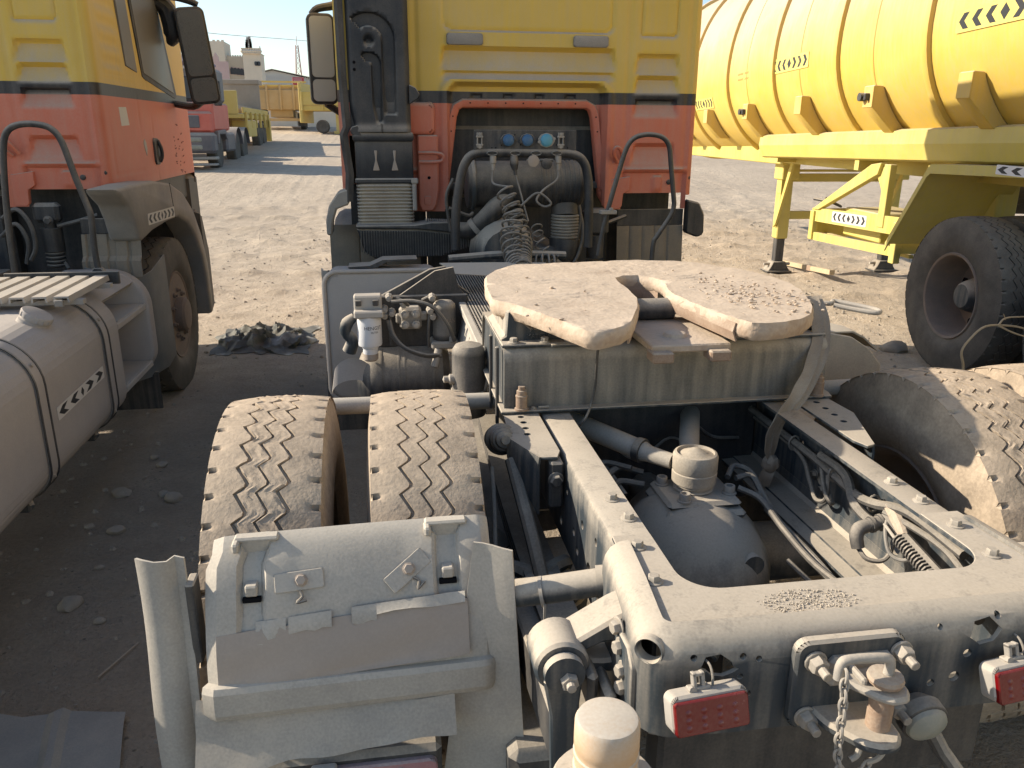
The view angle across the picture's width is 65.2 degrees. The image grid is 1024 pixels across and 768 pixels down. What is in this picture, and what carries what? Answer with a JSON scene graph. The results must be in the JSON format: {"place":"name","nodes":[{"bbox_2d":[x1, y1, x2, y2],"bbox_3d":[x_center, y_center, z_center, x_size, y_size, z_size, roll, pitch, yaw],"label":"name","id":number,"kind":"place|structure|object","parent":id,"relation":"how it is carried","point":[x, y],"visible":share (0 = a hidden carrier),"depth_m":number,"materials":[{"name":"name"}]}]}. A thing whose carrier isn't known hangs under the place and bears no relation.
{"place":"outdoors","nodes":[
{"label":"outdoors","id":0,"kind":"place"},
{"bbox_2d":[253,111,335,126],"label":"perimeter wall","id":1,"kind":"structure","parent":0,"point":[329,118],"depth_m":61.18,"materials":[{"name":"beige concrete"}]},
{"bbox_2d":[175,0,710,76],"label":"sky","id":2,"kind":"structure","parent":0,"point":[271,19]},
{"bbox_2d":[0,126,1023,767],"bbox_3d":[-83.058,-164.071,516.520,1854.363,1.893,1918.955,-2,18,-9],"label":"ground","id":3,"kind":"structure","parent":0,"point":[286,180],"depth_m":5.21,"materials":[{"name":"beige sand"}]},
{"bbox_2d":[0,707,125,767],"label":"plastic sheet","id":4,"kind":"object","parent":3,"relation":"on","point":[63,737],"visible":1,"depth_m":2.34,"materials":[{"name":"grey plastic"}]},
{"bbox_2d":[57,595,83,612],"bbox_3d":[-1.683,0.837,3.055,0.078,0.053,0.095,6,19,18],"label":"stone","id":5,"kind":"object","parent":3,"relation":"on","point":[68,604],"visible":1,"depth_m":3.03,"materials":[{"name":"grey stone"}]},
{"bbox_2d":[84,523,94,529],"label":"stone","id":6,"kind":"object","parent":3,"relation":"on","point":[89,526],"visible":1,"depth_m":3.65,"materials":[{"name":"grey stone"}]},
{"bbox_2d":[94,565,104,569],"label":"stone","id":7,"kind":"object","parent":3,"relation":"on","point":[99,567],"visible":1,"depth_m":3.30,"materials":[{"name":"grey stone"}]},
{"bbox_2d":[93,617,106,624],"bbox_3d":[-1.525,0.877,2.961,0.046,0.032,0.038,-2,18,-9],"label":"stone","id":8,"kind":"object","parent":3,"relation":"on","point":[99,620],"visible":1,"depth_m":2.95,"materials":[{"name":"grey stone"}]},
{"bbox_2d":[0,0,220,533],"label":"tractor truck","id":9,"kind":"object","parent":3,"relation":"on","point":[106,292],"visible":1,"depth_m":4.38,"materials":[{"name":"yellow paint"}]},
{"bbox_2d":[106,525,125,534],"bbox_3d":[-1.785,0.661,3.616,0.078,0.045,0.074,9,20,26],"label":"stone","id":10,"kind":"object","parent":3,"relation":"on","point":[117,529],"visible":1,"depth_m":3.60,"materials":[{"name":"grey stone"}]},
{"bbox_2d":[97,642,138,677],"bbox_3d":[-1.348,0.944,2.745,0.010,0.011,0.197,5,18,15],"label":"twig","id":11,"kind":"object","parent":3,"relation":"on","point":[104,671],"visible":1,"depth_m":2.73,"materials":[{"name":"grey wood"}]},
{"bbox_2d":[111,487,131,498],"bbox_3d":[-1.951,0.546,3.996,0.090,0.050,0.100,-2,18,-9],"label":"stone","id":12,"kind":"object","parent":3,"relation":"on","point":[120,492],"visible":1,"depth_m":3.97,"materials":[{"name":"grey stone"}]},
{"bbox_2d":[150,454,158,459],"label":"stone","id":13,"kind":"object","parent":3,"relation":"on","point":[154,457],"visible":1,"depth_m":4.42,"materials":[{"name":"grey stone"}]},
{"bbox_2d":[156,461,167,467],"bbox_3d":[-1.895,0.437,4.333,0.064,0.033,0.062,9,20,25],"label":"stone","id":14,"kind":"object","parent":3,"relation":"on","point":[161,464],"visible":1,"depth_m":4.31,"materials":[{"name":"grey stone"}]},
{"bbox_2d":[159,490,168,497],"bbox_3d":[-1.737,0.549,3.991,0.053,0.034,0.061,-2,18,-9],"label":"stone","id":15,"kind":"object","parent":3,"relation":"on","point":[162,493],"visible":0.7,"depth_m":3.98,"materials":[{"name":"grey stone"}]},
{"bbox_2d":[164,492,182,502],"bbox_3d":[-1.668,0.562,3.941,0.083,0.059,0.084,-2,18,-9],"label":"stone","id":16,"kind":"object","parent":3,"relation":"on","point":[172,497],"visible":0.99,"depth_m":3.92,"materials":[{"name":"grey stone"}]},
{"bbox_2d":[181,53,229,78],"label":"pink building","id":17,"kind":"structure","parent":3,"relation":"on","point":[222,67],"depth_m":53.74,"materials":[{"name":"pink paint"}]},
{"bbox_2d":[181,56,249,167],"bbox_3d":[-9.716,-8.534,25.084,2.612,3.200,7.675,-2,18,-8],"label":"heavy truck","id":18,"kind":"object","parent":3,"relation":"on","point":[214,136],"visible":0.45,"depth_m":22.17,"materials":[{"name":"red paint"},{"name":"yellow paint"},{"name":"black rubber"}]},
{"bbox_2d":[210,37,265,84],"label":"cream building","id":19,"kind":"structure","parent":3,"relation":"on","point":[248,64],"depth_m":66.33,"materials":[{"name":"beige paint"}]},
{"bbox_2d":[222,79,271,145],"bbox_3d":[-10.778,-10.071,29.858,2.600,2.660,6.600,-3,18,-9],"label":"flatbed trailer","id":20,"kind":"object","parent":3,"relation":"on","point":[242,100],"visible":0.41,"depth_m":31.35,"materials":[{"name":"yellow metal"}]},
{"bbox_2d":[209,321,320,355],"bbox_3d":[-2.123,-0.437,6.892,0.887,0.145,1.050,-2,18,-9],"label":"crumpled tarp","id":21,"kind":"object","parent":3,"relation":"on","point":[259,338],"visible":1,"depth_m":6.70,"materials":[{"name":"fabric"}]},
{"bbox_2d":[259,81,307,128],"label":"tipper truck","id":22,"kind":"object","parent":3,"relation":"on","point":[280,102],"visible":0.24,"depth_m":40.33,"materials":[{"name":"yellow metal"}]},
{"bbox_2d":[265,69,309,84],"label":"hangar","id":23,"kind":"structure","parent":3,"relation":"on","point":[274,75],"depth_m":78.09,"materials":[{"name":"grey metal"}]},
{"bbox_2d":[292,77,303,125],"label":"red sign","id":24,"kind":"object","parent":3,"relation":"on","point":[297,78],"visible":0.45,"depth_m":56.52,"materials":[{"name":"red metal"}]},
{"bbox_2d":[295,37,301,74],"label":"lattice mast","id":25,"kind":"object","parent":3,"relation":"on","point":[296,63],"visible":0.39,"depth_m":112.93,"materials":[{"name":"metal"}]},
{"bbox_2d":[297,82,339,133],"bbox_3d":[-5.796,-13.390,39.006,8.550,2.300,2.480,0,18,-1],"label":"trailer","id":26,"kind":"object","parent":3,"relation":"on","point":[308,107],"visible":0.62,"depth_m":37.94,"materials":[{"name":"yellow metal"}]},
{"bbox_2d":[134,0,1023,767],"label":"tractor truck","id":27,"kind":"object","parent":3,"relation":"on","point":[530,160],"visible":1,"depth_m":2.04,"materials":[{"name":"paint"}]},
{"bbox_2d":[754,295,830,486],"bbox_3d":[0.866,0.023,2.410,0.103,0.536,0.327,14,22,36],"label":"lifting strap","id":28,"kind":"object","parent":27,"relation":"on","point":[807,380],"visible":0.94,"depth_m":2.37,"materials":[{"name":"grey fabric"}]},
{"bbox_2d":[783,260,834,274],"bbox_3d":[3.775,-1.544,10.458,0.076,0.178,1.700,-1,18,-5],"label":"wooden batten","id":29,"kind":"object","parent":3,"relation":"on","point":[815,268],"visible":0.79,"depth_m":10.09,"materials":[{"name":"brown wood"}]},
{"bbox_2d":[692,0,1023,369],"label":"tanker trailer","id":30,"kind":"object","parent":3,"relation":"on","point":[889,96],"visible":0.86,"depth_m":6.50,"materials":[{"name":"paint"}]},
{"bbox_2d":[879,340,907,352],"bbox_3d":[3.171,-0.301,6.661,0.232,0.133,0.191,-2,18,-9],"label":"stone","id":31,"kind":"object","parent":3,"relation":"on","point":[894,346],"visible":0.86,"depth_m":6.60,"materials":[{"name":"grey stone"}]},
{"bbox_2d":[960,314,1023,369],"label":"dry branch","id":32,"kind":"object","parent":3,"relation":"on","point":[999,324],"visible":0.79,"depth_m":4.60,"materials":[{"name":"brown wood"}]},
{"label":"utility pole","id":33,"kind":"object","parent":3,"relation":"on","visible":0},
{"bbox_2d":[211,33,304,40],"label":"overhead wire","id":34,"kind":"object","parent":33,"relation":"attached to","point":[253,36],"visible":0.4,"depth_m":52.60,"materials":[{"name":"black metal"}]}
]}

